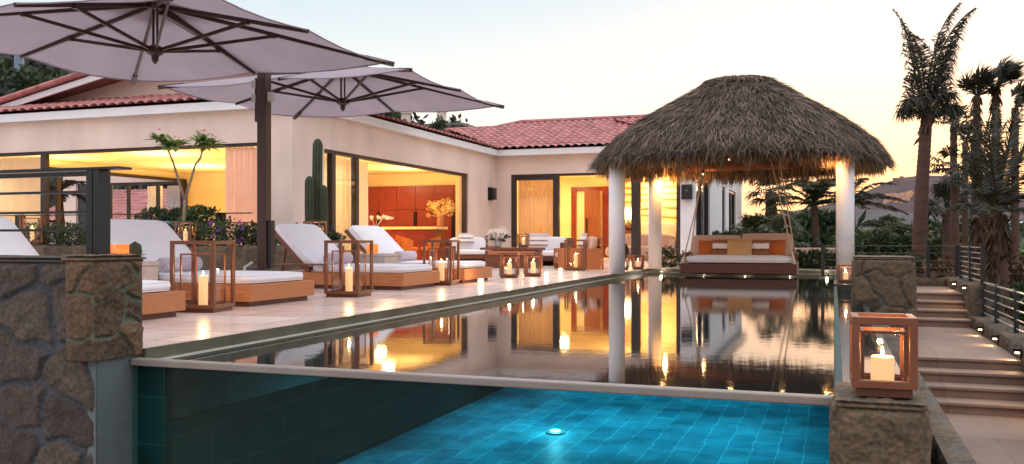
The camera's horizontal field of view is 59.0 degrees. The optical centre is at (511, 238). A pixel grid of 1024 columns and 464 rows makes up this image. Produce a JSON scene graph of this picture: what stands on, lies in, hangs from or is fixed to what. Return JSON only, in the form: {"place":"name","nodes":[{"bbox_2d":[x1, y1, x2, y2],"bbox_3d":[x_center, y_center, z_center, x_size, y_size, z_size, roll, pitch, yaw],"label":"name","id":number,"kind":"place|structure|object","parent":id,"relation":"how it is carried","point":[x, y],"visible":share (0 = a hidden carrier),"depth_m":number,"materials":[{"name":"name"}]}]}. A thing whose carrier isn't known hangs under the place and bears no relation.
{"place":"outdoors","nodes":[
{"label":"outdoors","id":0,"kind":"place"},
{"bbox_2d":[63,176,179,244],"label":"garden wing","id":1,"kind":"structure","parent":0,"point":[154,196],"depth_m":37.61,"materials":[{"name":"paint"}]},
{"bbox_2d":[50,188,166,243],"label":"pavilion","id":2,"kind":"structure","parent":1,"relation":"attached to","point":[138,200],"depth_m":44.33,"materials":[{"name":"ceramic"}]},
{"bbox_2d":[111,181,177,218],"bbox_3d":[-14.972,-0.804,37.268,4.020,3.049,0.100,0,0,20],"label":"window frame","id":3,"kind":"structure","parent":1,"relation":"in","point":[170,182],"depth_m":37.54,"materials":[{"name":"brown metal"}]},
{"bbox_2d":[32,244,343,270],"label":"planter wall","id":4,"kind":"structure","parent":0,"point":[245,255],"depth_m":17.92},
{"bbox_2d":[19,214,44,243],"bbox_3d":[-10.543,-0.230,19.901,0.460,0.700,0.460,0,0,-21],"label":"candle lantern","id":5,"kind":"object","parent":4,"relation":"on","point":[42,218],"visible":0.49,"depth_m":19.77,"materials":[{"name":"brown wood"}]},
{"bbox_2d":[25,218,116,244],"bbox_3d":[-9.372,-0.090,19.668,2.943,0.737,1.039,0,0,20],"label":"bush","id":6,"kind":"object","parent":4,"relation":"on","point":[66,239],"visible":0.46,"depth_m":19.71,"materials":[{"name":"green plant"}]},
{"bbox_2d":[164,221,211,244],"bbox_3d":[-7.092,0.080,19.608,1.200,0.900,1.200,0,0,20],"label":"planter bowl","id":7,"kind":"object","parent":4,"relation":"on","point":[186,230],"visible":0.06,"depth_m":19.11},
{"bbox_2d":[134,204,220,226],"bbox_3d":[-7.154,-0.483,19.457,2.249,0.538,0.821,0,0,20],"label":"bush","id":8,"kind":"object","parent":7,"relation":"in","point":[193,213],"visible":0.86,"depth_m":19.32,"materials":[{"name":"green plant"}]},
{"bbox_2d":[157,216,256,244],"bbox_3d":[-6.362,-0.080,18.706,3.199,0.793,0.982,0,0,20],"label":"bush","id":9,"kind":"object","parent":4,"relation":"on","point":[202,235],"visible":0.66,"depth_m":18.50,"materials":[{"name":"green plant"}]},
{"bbox_2d":[0,54,418,221],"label":"hill","id":10,"kind":"structure","parent":0,"point":[52,202],"depth_m":89.74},
{"bbox_2d":[0,59,67,92],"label":"hillside tree","id":11,"kind":"object","parent":10,"relation":"on","point":[23,78],"visible":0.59,"depth_m":58.57,"materials":[{"name":"green plant"}]},
{"bbox_2d":[0,54,495,222],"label":"hillside scrub","id":12,"kind":"object","parent":10,"relation":"on","point":[31,63],"visible":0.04,"depth_m":83.65,"materials":[{"name":"green plant"}]},
{"bbox_2d":[381,227,447,260],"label":"kitchen island","id":13,"kind":"structure","parent":0,"point":[417,235],"depth_m":28.58,"materials":[{"name":"brown wood"}]},
{"bbox_2d":[426,198,456,226],"bbox_3d":[-2.234,-0.844,28.714,1.002,0.929,0.978,0,0,-4],"label":"flower arrangement","id":14,"kind":"object","parent":13,"relation":"on","point":[440,220],"visible":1,"depth_m":28.64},
{"bbox_2d":[138,257,835,357],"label":"deck","id":15,"kind":"structure","parent":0,"point":[318,305],"depth_m":9.48,"materials":[{"name":"stone"}]},
{"bbox_2d":[50,180,85,244],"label":"palm tree","id":16,"kind":"object","parent":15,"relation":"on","point":[66,184],"visible":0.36,"depth_m":32.83,"materials":[{"name":"green plant"}]},
{"bbox_2d":[0,253,145,463],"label":"stone wall","id":17,"kind":"structure","parent":15,"relation":"on","point":[71,335],"depth_m":5.72,"materials":[{"name":"stone"}]},
{"bbox_2d":[0,166,131,254],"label":"railing","id":18,"kind":"object","parent":17,"relation":"on","point":[97,191],"visible":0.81,"depth_m":5.75,"materials":[{"name":"metal"}]},
{"bbox_2d":[0,216,184,319],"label":"sun lounger","id":19,"kind":"object","parent":15,"relation":"on","point":[160,299],"visible":0.22,"depth_m":8.29,"materials":[{"name":"fabric"}]},
{"bbox_2d":[0,212,252,244],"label":"railing","id":20,"kind":"object","parent":15,"relation":"on","point":[221,215],"visible":0.15,"depth_m":20.53,"materials":[{"name":"metal"}]},
{"bbox_2d":[142,261,158,279],"bbox_3d":[-4.012,0.477,9.344,0.500,0.485,0.500,0,0,20],"label":"side table","id":21,"kind":"object","parent":15,"relation":"on","point":[149,270],"visible":0.13,"depth_m":9.37,"materials":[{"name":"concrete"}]},
{"bbox_2d":[142,127,226,220],"bbox_3d":[-6.258,-1.238,17.348,1.610,1.792,0.816,0,0,-13],"label":"plumeria tree","id":22,"kind":"object","parent":15,"relation":"on","point":[204,141],"visible":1,"depth_m":17.37,"materials":[{"name":"green plant"}]},
{"bbox_2d":[0,0,394,270],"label":"cantilever umbrella","id":23,"kind":"object","parent":15,"relation":"on","point":[133,41],"visible":1,"depth_m":10.33,"materials":[{"name":"fabric"}]},
{"bbox_2d":[170,241,234,312],"bbox_3d":[-3.076,0.370,9.021,0.460,0.700,0.460,0,0,8],"label":"candle lantern","id":24,"kind":"object","parent":15,"relation":"on","point":[202,305],"visible":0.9,"depth_m":8.98,"materials":[{"name":"brown wood"}]},
{"bbox_2d":[111,219,313,306],"bbox_3d":[-3.591,0.244,10.446,2.224,0.951,1.280,0,0,20],"label":"sun lounger","id":25,"kind":"object","parent":15,"relation":"on","point":[153,238],"visible":0.48,"depth_m":10.22,"materials":[{"name":"fabric"}]},
{"bbox_2d":[157,256,202,271],"bbox_3d":[-3.786,0.289,10.309,0.166,0.163,0.625,0,0,20],"label":"rolled towel","id":26,"kind":"object","parent":25,"relation":"on","point":[164,264],"visible":0.72,"depth_m":10.19,"materials":[{"name":"fabric"}]},
{"bbox_2d":[305,139,328,231],"bbox_3d":[-4.077,-0.685,18.908,0.650,2.810,0.600,0,0,20],"label":"cactus","id":27,"kind":"object","parent":15,"relation":"on","point":[316,199],"visible":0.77,"depth_m":18.77,"materials":[{"name":"plant"}]},
{"bbox_2d":[157,66,504,119],"bbox_3d":[-2.488,-0.935,13.154,3.831,3.310,3.463,0,0,20],"label":"cantilever umbrella","id":28,"kind":"object","parent":15,"relation":"on","point":[360,91],"visible":0.9,"depth_m":13.69,"materials":[{"name":"fabric"}]},
{"bbox_2d":[324,240,372,297],"bbox_3d":[-2.040,0.370,11.338,0.460,0.700,0.460,0,0,14],"label":"candle lantern","id":29,"kind":"object","parent":15,"relation":"on","point":[350,291],"visible":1,"depth_m":11.19,"materials":[{"name":"brown wood"}]},
{"bbox_2d":[275,223,439,289],"bbox_3d":[-2.356,0.244,13.531,2.224,0.951,1.280,0,0,20],"label":"sun lounger","id":30,"kind":"object","parent":15,"relation":"on","point":[303,245],"visible":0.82,"depth_m":13.20,"materials":[{"name":"fabric"}]},
{"bbox_2d":[0,71,743,263],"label":"villa","id":31,"kind":"object","parent":15,"relation":"on","point":[74,120],"visible":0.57,"depth_m":24.34,"materials":[{"name":"paint"}]},
{"bbox_2d":[50,167,187,240],"bbox_3d":[-12.864,-0.674,27.433,0.120,2.789,8.880,0,0,20],"label":"sliding window","id":32,"kind":"structure","parent":31,"relation":"in","point":[184,183],"depth_m":28.91,"materials":[{"name":"brown metal"}]},
{"bbox_2d":[0,143,256,244],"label":"sliding window","id":33,"kind":"structure","parent":31,"relation":"in","point":[241,162],"depth_m":21.27,"materials":[{"name":"brown metal"}]},
{"bbox_2d":[324,149,466,263],"bbox_3d":[-3.141,-0.674,24.943,0.507,2.789,8.700,0,0,20],"label":"sliding window","id":34,"kind":"structure","parent":31,"relation":"in","point":[345,180],"depth_m":22.37,"materials":[{"name":"brown metal"}]},
{"bbox_2d":[584,190,599,244],"bbox_3d":[3.051,-0.560,34.469,0.620,2.560,0.120,0,0,20],"label":"door","id":35,"kind":"structure","parent":31,"relation":"in","point":[591,197],"depth_m":34.47,"materials":[{"name":"brown wood"}]},
{"bbox_2d":[511,173,679,260],"bbox_3d":[2.760,-0.739,30.335,5.800,2.919,0.294,0,0,20],"label":"sliding window","id":36,"kind":"structure","parent":31,"relation":"in","point":[538,194],"depth_m":30.99,"materials":[{"name":"brown metal"}]},
{"bbox_2d":[696,181,707,234],"bbox_3d":[6.411,-0.690,30.993,0.160,2.820,3.500,0,0,20],"label":"window","id":37,"kind":"structure","parent":31,"relation":"in","point":[702,207],"depth_m":31.67,"materials":[{"name":"black glass"}]},
{"bbox_2d":[360,253,398,263],"bbox_3d":[-2.147,0.477,14.560,0.500,0.485,0.500,0,0,20],"label":"side table","id":38,"kind":"object","parent":15,"relation":"on","point":[390,258],"visible":0.36,"depth_m":14.37,"materials":[{"name":"concrete"}]},
{"bbox_2d":[368,185,455,255],"bbox_3d":[-3.978,-0.555,31.608,5.730,2.550,0.380,0,0,20],"label":"wall cabinet","id":39,"kind":"object","parent":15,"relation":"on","point":[405,206],"depth_m":31.29,"materials":[{"name":"brown wood"}]},
{"bbox_2d":[368,188,378,225],"bbox_3d":[-5.004,-0.555,31.850,0.695,2.450,0.029,0,0,20],"label":"door","id":40,"kind":"structure","parent":39,"relation":"in","point":[373,193],"depth_m":31.78,"materials":[{"name":"brown wood"}]},
{"bbox_2d":[377,188,396,226],"bbox_3d":[-4.368,-0.555,31.592,0.745,2.450,0.089,0,0,20],"label":"door","id":41,"kind":"structure","parent":39,"relation":"in","point":[387,196],"depth_m":31.60,"materials":[{"name":"brown wood"}]},
{"bbox_2d":[397,187,414,226],"bbox_3d":[-3.666,-0.555,31.374,0.695,2.450,0.029,0,0,20],"label":"door","id":42,"kind":"structure","parent":39,"relation":"in","point":[405,195],"depth_m":31.37,"materials":[{"name":"brown wood"}]},
{"bbox_2d":[413,187,433,226],"bbox_3d":[-3.030,-0.555,31.117,0.745,2.450,0.089,0,0,20],"label":"door","id":43,"kind":"structure","parent":39,"relation":"in","point":[423,194],"depth_m":31.14,"materials":[{"name":"brown wood"}]},
{"bbox_2d":[434,186,452,255],"bbox_3d":[-2.328,-0.555,30.899,0.695,2.450,0.029,0,0,20],"label":"door","id":44,"kind":"structure","parent":39,"relation":"in","point":[440,193],"depth_m":30.86,"materials":[{"name":"brown wood"}]},
{"bbox_2d":[344,225,491,283],"bbox_3d":[-1.604,0.244,15.407,2.224,0.951,1.280,0,0,20],"label":"sun lounger","id":45,"kind":"object","parent":15,"relation":"on","point":[470,271],"visible":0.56,"depth_m":15.23,"materials":[{"name":"fabric"}]},
{"bbox_2d":[423,240,459,285],"bbox_3d":[-1.102,0.370,14.157,0.460,0.700,0.460,0,0,13],"label":"candle lantern","id":46,"kind":"object","parent":15,"relation":"on","point":[449,281],"visible":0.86,"depth_m":14.04,"materials":[{"name":"brown wood"}]},
{"bbox_2d":[444,237,493,261],"bbox_3d":[-1.236,0.334,26.899,1.370,0.772,1.030,0,0,-18],"label":"patio armchair","id":47,"kind":"object","parent":15,"relation":"on","point":[470,252],"visible":0.6,"depth_m":27.01,"materials":[{"name":"fabric"}]},
{"bbox_2d":[142,268,834,421],"bbox_3d":[2.453,0.971,13.266,4.305,0.498,17.063,0,0,20],"label":"pool coping","id":48,"kind":"object","parent":15,"relation":"on","point":[192,391],"visible":0.39,"depth_m":6.90,"materials":[{"name":"stone"}]},
{"bbox_2d":[159,272,833,358],"bbox_3d":[2.450,0.804,13.252,4.260,0.010,17.025,0,0,20],"label":"overflow ledge","id":49,"kind":"object","parent":48,"relation":"on","point":[231,346],"visible":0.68,"depth_m":8.44,"materials":[{"name":"stone"}]},
{"bbox_2d":[499,253,518,277],"bbox_3d":[-0.048,0.490,16.733,0.340,0.460,0.340,0,0,5],"label":"candle lantern","id":50,"kind":"object","parent":15,"relation":"on","point":[509,274],"visible":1,"depth_m":16.61,"materials":[{"name":"brown wood"}]},
{"bbox_2d":[480,247,544,267],"bbox_3d":[0.017,0.470,22.589,1.440,0.500,0.860,0,0,20],"label":"coffee table","id":51,"kind":"object","parent":15,"relation":"on","point":[492,257],"visible":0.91,"depth_m":22.27,"materials":[{"name":"brown wood"}]},
{"bbox_2d":[524,252,541,276],"bbox_3d":[0.403,0.490,17.315,0.340,0.460,0.340,0,0,5],"label":"candle lantern","id":52,"kind":"object","parent":15,"relation":"on","point":[532,273],"visible":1,"depth_m":17.17,"materials":[{"name":"brown wood"}]},
{"bbox_2d":[521,237,572,264],"bbox_3d":[0.924,0.334,24.543,1.250,0.772,0.970,0,0,20],"label":"patio armchair","id":53,"kind":"object","parent":15,"relation":"on","point":[553,243],"visible":0.31,"depth_m":24.64,"materials":[{"name":"fabric"}]},
{"bbox_2d":[527,233,548,249],"bbox_3d":[0.687,0.070,24.325,0.620,0.446,0.208,0,0,20],"label":"throw pillow","id":54,"kind":"object","parent":53,"relation":"on","point":[539,240],"visible":0.77,"depth_m":24.25,"materials":[{"name":"fabric"}]},
{"bbox_2d":[564,240,586,270],"bbox_3d":[1.453,0.370,20.657,0.460,0.700,0.460,0,0,11],"label":"candle lantern","id":55,"kind":"object","parent":15,"relation":"on","point":[576,267],"visible":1,"depth_m":20.47,"materials":[{"name":"brown wood"}]},
{"bbox_2d":[554,237,603,268],"bbox_3d":[1.595,0.334,21.842,1.080,0.772,1.200,0,0,-2],"label":"patio armchair","id":56,"kind":"object","parent":15,"relation":"on","point":[595,255],"visible":0.88,"depth_m":21.26,"materials":[{"name":"brown wood"}]},
{"bbox_2d":[605,234,675,257],"bbox_3d":[4.408,0.240,30.731,2.420,0.800,0.815,0,0,20],"label":"sofa","id":57,"kind":"object","parent":15,"relation":"on","point":[668,240],"visible":0.38,"depth_m":30.64,"materials":[{"name":"beige fabric"}]},
{"bbox_2d":[645,245,692,266],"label":"bush","id":58,"kind":"object","parent":15,"relation":"on","point":[668,255],"visible":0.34,"depth_m":22.85,"materials":[{"name":"green plant"}]},
{"bbox_2d":[584,74,898,280],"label":"palapa","id":59,"kind":"structure","parent":15,"relation":"on","point":[729,128],"depth_m":17.78,"materials":[{"name":"plant"}]},
{"bbox_2d":[680,154,798,273],"bbox_3d":[5.085,-0.637,20.215,2.480,2.793,1.120,0,0,20],"label":"hanging daybed","id":60,"kind":"object","parent":59,"relation":"hanging from","point":[787,263],"visible":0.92,"depth_m":19.86,"materials":[{"name":"brown wood"}]},
{"bbox_2d":[727,239,752,254],"bbox_3d":[5.068,0.205,20.168,0.560,0.399,0.214,0,0,20],"label":"throw pillow","id":61,"kind":"object","parent":60,"relation":"on","point":[739,247],"visible":0.88,"depth_m":20.10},
{"bbox_2d":[750,237,769,254],"bbox_3d":[5.500,0.185,20.131,0.440,0.442,0.198,0,0,20],"label":"throw pillow","id":62,"kind":"object","parent":60,"relation":"on","point":[760,246],"visible":0.92,"depth_m":20.07,"materials":[{"name":"fabric"}]},
{"bbox_2d":[796,248,865,268],"bbox_3d":[7.436,0.552,21.933,2.336,0.717,0.982,0,0,15],"label":"bush","id":63,"kind":"object","parent":15,"relation":"on","point":[806,260],"visible":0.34,"depth_m":21.76,"materials":[{"name":"green plant"}]},
{"bbox_2d":[179,273,833,395],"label":"water","id":64,"kind":"structure","parent":0,"point":[763,332],"depth_m":7.37,"materials":[{"name":"clear liquid"}]},
{"bbox_2d":[0,0,1023,216],"label":"sky","id":65,"kind":"structure","parent":0,"point":[537,59],"materials":[{"name":"white"}]},
{"bbox_2d":[338,387,829,463],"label":"pool floor","id":66,"kind":"structure","parent":0,"point":[507,425],"depth_m":9.39,"materials":[{"name":"tile"}]},
{"bbox_2d":[167,377,505,463],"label":"pool wall","id":67,"kind":"structure","parent":66,"relation":"on","point":[332,420],"depth_m":7.77,"materials":[{"name":"tile"}]},
{"bbox_2d":[834,275,842,393],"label":"pool wall","id":68,"kind":"structure","parent":66,"relation":"on","point":[838,375],"depth_m":7.06,"materials":[{"name":"tile"}]},
{"bbox_2d":[862,303,899,373],"bbox_3d":[3.812,1.600,9.895,0.455,1.440,14.000,0,0,20],"label":"trough","id":69,"kind":"object","parent":68,"relation":"attached to","point":[880,340],"depth_m":7.68,"materials":[{"name":"tile"}]},
{"bbox_2d":[837,292,880,382],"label":"trough water","id":70,"kind":"structure","parent":69,"relation":"in","point":[845,309],"depth_m":8.45,"materials":[{"name":"black liquid"}]},
{"bbox_2d":[760,175,1023,220],"bbox_3d":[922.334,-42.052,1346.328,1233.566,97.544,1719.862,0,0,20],"label":"hill","id":71,"kind":"structure","parent":0,"point":[907,184],"depth_m":1071.82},
{"bbox_2d":[829,210,968,234],"bbox_3d":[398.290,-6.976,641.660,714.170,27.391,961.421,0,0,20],"label":"hill","id":72,"kind":"structure","parent":0,"point":[873,214],"depth_m":569.63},
{"bbox_2d":[945,413,1023,463],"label":"path","id":73,"kind":"structure","parent":0,"point":[986,439],"depth_m":8.11,"materials":[{"name":"stone"}]},
{"bbox_2d":[878,325,976,463],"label":"retaining wall","id":74,"kind":"structure","parent":73,"relation":"on","point":[948,446],"depth_m":4.97,"materials":[{"name":"stone"}]},
{"bbox_2d":[896,326,1023,417],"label":"stone stairs","id":75,"kind":"structure","parent":73,"relation":"on","point":[971,371],"depth_m":9.79,"materials":[{"name":"stone"}]},
{"bbox_2d":[851,255,916,336],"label":"stone block","id":76,"kind":"structure","parent":75,"relation":"on","point":[883,284],"depth_m":12.29,"materials":[{"name":"stone"}]},
{"bbox_2d":[916,286,970,327],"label":"stone stairs","id":77,"kind":"structure","parent":75,"relation":"on","point":[940,306],"depth_m":14.09,"materials":[{"name":"stone"}]},
{"bbox_2d":[916,277,946,285],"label":"end wall","id":78,"kind":"structure","parent":77,"relation":"on","point":[927,281],"depth_m":16.40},
{"bbox_2d":[821,245,958,277],"bbox_3d":[6.974,0.417,16.783,2.360,0.605,0.060,0,0,20],"label":"railing","id":79,"kind":"object","parent":78,"relation":"on","point":[928,260],"visible":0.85,"depth_m":16.53,"materials":[{"name":"metal"}]},
{"bbox_2d":[970,315,1023,371],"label":"stepped stone wall","id":80,"kind":"structure","parent":73,"relation":"on","point":[1008,338],"depth_m":11.46,"materials":[{"name":"stone"}]},
{"bbox_2d":[982,281,1023,332],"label":"railing","id":81,"kind":"object","parent":80,"relation":"on","point":[1016,311],"visible":0.98,"depth_m":12.10,"materials":[{"name":"metal"}]},
{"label":"pool base","id":82,"kind":"structure","parent":0,"visible":0},
{"bbox_2d":[138,366,166,463],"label":"pool wall","id":83,"kind":"structure","parent":82,"relation":"on","point":[152,415],"depth_m":5.89,"materials":[{"name":"tile"}]},
{"bbox_2d":[828,382,933,463],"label":"stone pier","id":84,"kind":"structure","parent":82,"relation":"on","point":[875,430],"depth_m":4.06,"materials":[{"name":"stone"}]},
{"bbox_2d":[850,312,917,397],"bbox_3d":[1.743,0.542,4.262,0.280,0.365,0.280,0,0,18],"label":"candle lantern","id":85,"kind":"object","parent":84,"relation":"on","point":[881,379],"visible":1,"depth_m":4.17,"materials":[{"name":"brown wood"}]},
{"bbox_3d":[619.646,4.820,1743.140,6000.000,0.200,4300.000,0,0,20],"label":"ground","id":86,"kind":"structure","parent":0,"visible":0},
{"bbox_2d":[744,177,795,225],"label":"palm tree","id":87,"kind":"object","parent":86,"relation":"on","point":[767,195],"visible":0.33,"depth_m":41.82,"materials":[{"name":"green plant"}]},
{"bbox_2d":[802,177,908,230],"bbox_3d":[12.536,1.270,33.184,3.743,6.911,3.333,0,0,20],"label":"palm tree","id":88,"kind":"object","parent":86,"relation":"on","point":[859,198],"visible":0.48,"depth_m":32.64,"materials":[{"name":"green plant"}]},
{"bbox_2d":[824,222,912,253],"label":"palm tree","id":89,"kind":"object","parent":86,"relation":"on","point":[893,226],"visible":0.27,"depth_m":29.60,"materials":[{"name":"green plant"}]},
{"bbox_2d":[856,216,931,234],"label":"palm tree","id":90,"kind":"object","parent":86,"relation":"on","point":[880,222],"visible":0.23,"depth_m":33.65,"materials":[{"name":"green plant"}]},
{"bbox_2d":[910,177,972,277],"bbox_3d":[12.427,1.448,26.044,1.900,6.544,1.909,0,0,20],"label":"palm tree","id":91,"kind":"object","parent":86,"relation":"on","point":[943,191],"visible":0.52,"depth_m":25.92,"materials":[{"name":"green plant"}]},
{"bbox_2d":[933,101,972,233],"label":"palm tree","id":92,"kind":"object","parent":86,"relation":"on","point":[953,140],"visible":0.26,"depth_m":29.90,"materials":[{"name":"green plant"}]},
{"bbox_2d":[930,145,981,276],"bbox_3d":[11.757,1.130,24.024,1.800,7.179,1.718,0,0,20],"label":"palm tree","id":93,"kind":"object","parent":86,"relation":"on","point":[952,173],"visible":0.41,"depth_m":23.92,"materials":[{"name":"green plant"}]},
{"bbox_2d":[899,213,1022,271],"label":"garden shrub","id":94,"kind":"object","parent":86,"relation":"on","point":[934,225],"visible":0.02,"depth_m":32.61,"materials":[{"name":"green plant"}]},
{"bbox_2d":[947,120,986,262],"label":"palm tree","id":95,"kind":"object","parent":86,"relation":"on","point":[965,220],"visible":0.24,"depth_m":27.93,"materials":[{"name":"green plant"}]},
{"bbox_2d":[917,250,1023,318],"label":"garden shrub","id":96,"kind":"object","parent":86,"relation":"on","point":[1017,273],"visible":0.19,"depth_m":20.00,"materials":[{"name":"green plant"}]},
{"bbox_2d":[945,276,1002,318],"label":"stepped stone wall","id":97,"kind":"structure","parent":86,"relation":"on","point":[972,297],"depth_m":13.56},
{"bbox_2d":[959,246,984,285],"bbox_3d":[7.460,0.410,14.716,0.060,0.580,2.530,0,0,20],"label":"railing","id":98,"kind":"object","parent":97,"relation":"on","point":[971,263],"visible":0.97,"depth_m":14.72,"materials":[{"name":"metal"}]},
{"bbox_2d":[952,62,1006,267],"bbox_3d":[13.496,-0.172,26.015,1.653,9.784,1.808,0,0,20],"label":"palm tree","id":99,"kind":"object","parent":86,"relation":"on","point":[977,82],"visible":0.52,"depth_m":25.86,"materials":[{"name":"green plant"}]},
{"bbox_2d":[949,102,1016,269],"bbox_3d":[10.753,0.814,20.750,1.499,7.815,2.533,0,0,29],"label":"palm tree","id":100,"kind":"object","parent":86,"relation":"on","point":[981,222],"visible":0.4,"depth_m":20.66,"materials":[{"name":"green plant"}]},
{"bbox_2d":[961,95,1023,319],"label":"palm tree","id":101,"kind":"object","parent":86,"relation":"on","point":[998,249],"visible":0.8,"depth_m":15.35,"materials":[{"name":"green plant"}]},
{"bbox_2d":[988,54,1023,258],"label":"palm tree","id":102,"kind":"object","parent":86,"relation":"on","point":[1008,70],"visible":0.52,"depth_m":25.89,"materials":[{"name":"green plant"}]},
{"bbox_2d":[1009,279,1023,326],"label":"garden shrub","id":103,"kind":"object","parent":86,"relation":"on","point":[1019,286],"visible":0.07,"depth_m":17.49,"materials":[{"name":"green plant"}]},
{"bbox_2d":[1010,78,1023,281],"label":"palm tree","id":104,"kind":"object","parent":86,"relation":"on","point":[1018,89],"visible":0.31,"depth_m":24.92,"materials":[{"name":"green plant"}]},
{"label":"garden bed","id":105,"kind":"structure","parent":0,"visible":0},
{"bbox_2d":[727,211,772,237],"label":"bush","id":106,"kind":"object","parent":105,"relation":"on","point":[750,223],"visible":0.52,"depth_m":29.86,"materials":[{"name":"green plant"}]},
{"bbox_2d":[755,211,809,247],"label":"palm tree","id":107,"kind":"object","parent":105,"relation":"on","point":[778,225],"visible":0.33,"depth_m":28.85,"materials":[{"name":"green plant"}]},
{"bbox_2d":[712,226,854,252],"bbox_3d":[9.506,0.431,32.738,5.833,1.833,4.358,0,0,-30],"label":"garden shrub","id":108,"kind":"object","parent":105,"relation":"on","point":[825,235],"visible":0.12,"depth_m":31.79,"materials":[{"name":"green plant"}]},
{"bbox_2d":[761,178,869,247],"bbox_3d":[10.547,0.046,31.820,3.387,4.366,3.417,0,0,-17],"label":"palm tree","id":109,"kind":"object","parent":105,"relation":"on","point":[817,192],"visible":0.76,"depth_m":31.87,"materials":[{"name":"green plant"}]},
{"bbox_2d":[792,208,856,247],"bbox_3d":[12.255,0.090,35.912,3.094,2.800,3.130,0,0,-35],"label":"garden shrub","id":110,"kind":"object","parent":105,"relation":"on","point":[826,218],"visible":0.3,"depth_m":35.16,"materials":[{"name":"green plant"}]},
{"bbox_2d":[854,230,950,255],"bbox_3d":[12.292,0.642,28.995,3.560,1.828,1.995,0,0,-5],"label":"garden shrub","id":111,"kind":"object","parent":105,"relation":"on","point":[891,243],"visible":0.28,"depth_m":28.72,"materials":[{"name":"green plant"}]},
{"bbox_2d":[890,3,976,276],"bbox_3d":[10.113,-1.782,21.971,1.802,8.016,1.726,0,0,1],"label":"palm tree","id":112,"kind":"object","parent":105,"relation":"on","point":[931,104],"visible":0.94,"depth_m":21.83,"materials":[{"name":"green plant"}]},
{"bbox_3d":[-0.437,1.570,5.175,4.290,1.500,0.040,0,0,20],"label":"pool window","id":113,"kind":"object","parent":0,"visible":0},
{"bbox_2d":[130,357,833,405],"bbox_3d":[-0.438,0.797,5.173,4.290,0.045,0.075,0,0,20],"label":"infinity edge rim","id":114,"kind":"object","parent":113,"relation":"on","point":[727,394],"visible":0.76,"depth_m":5.00,"materials":[{"name":"stone"}]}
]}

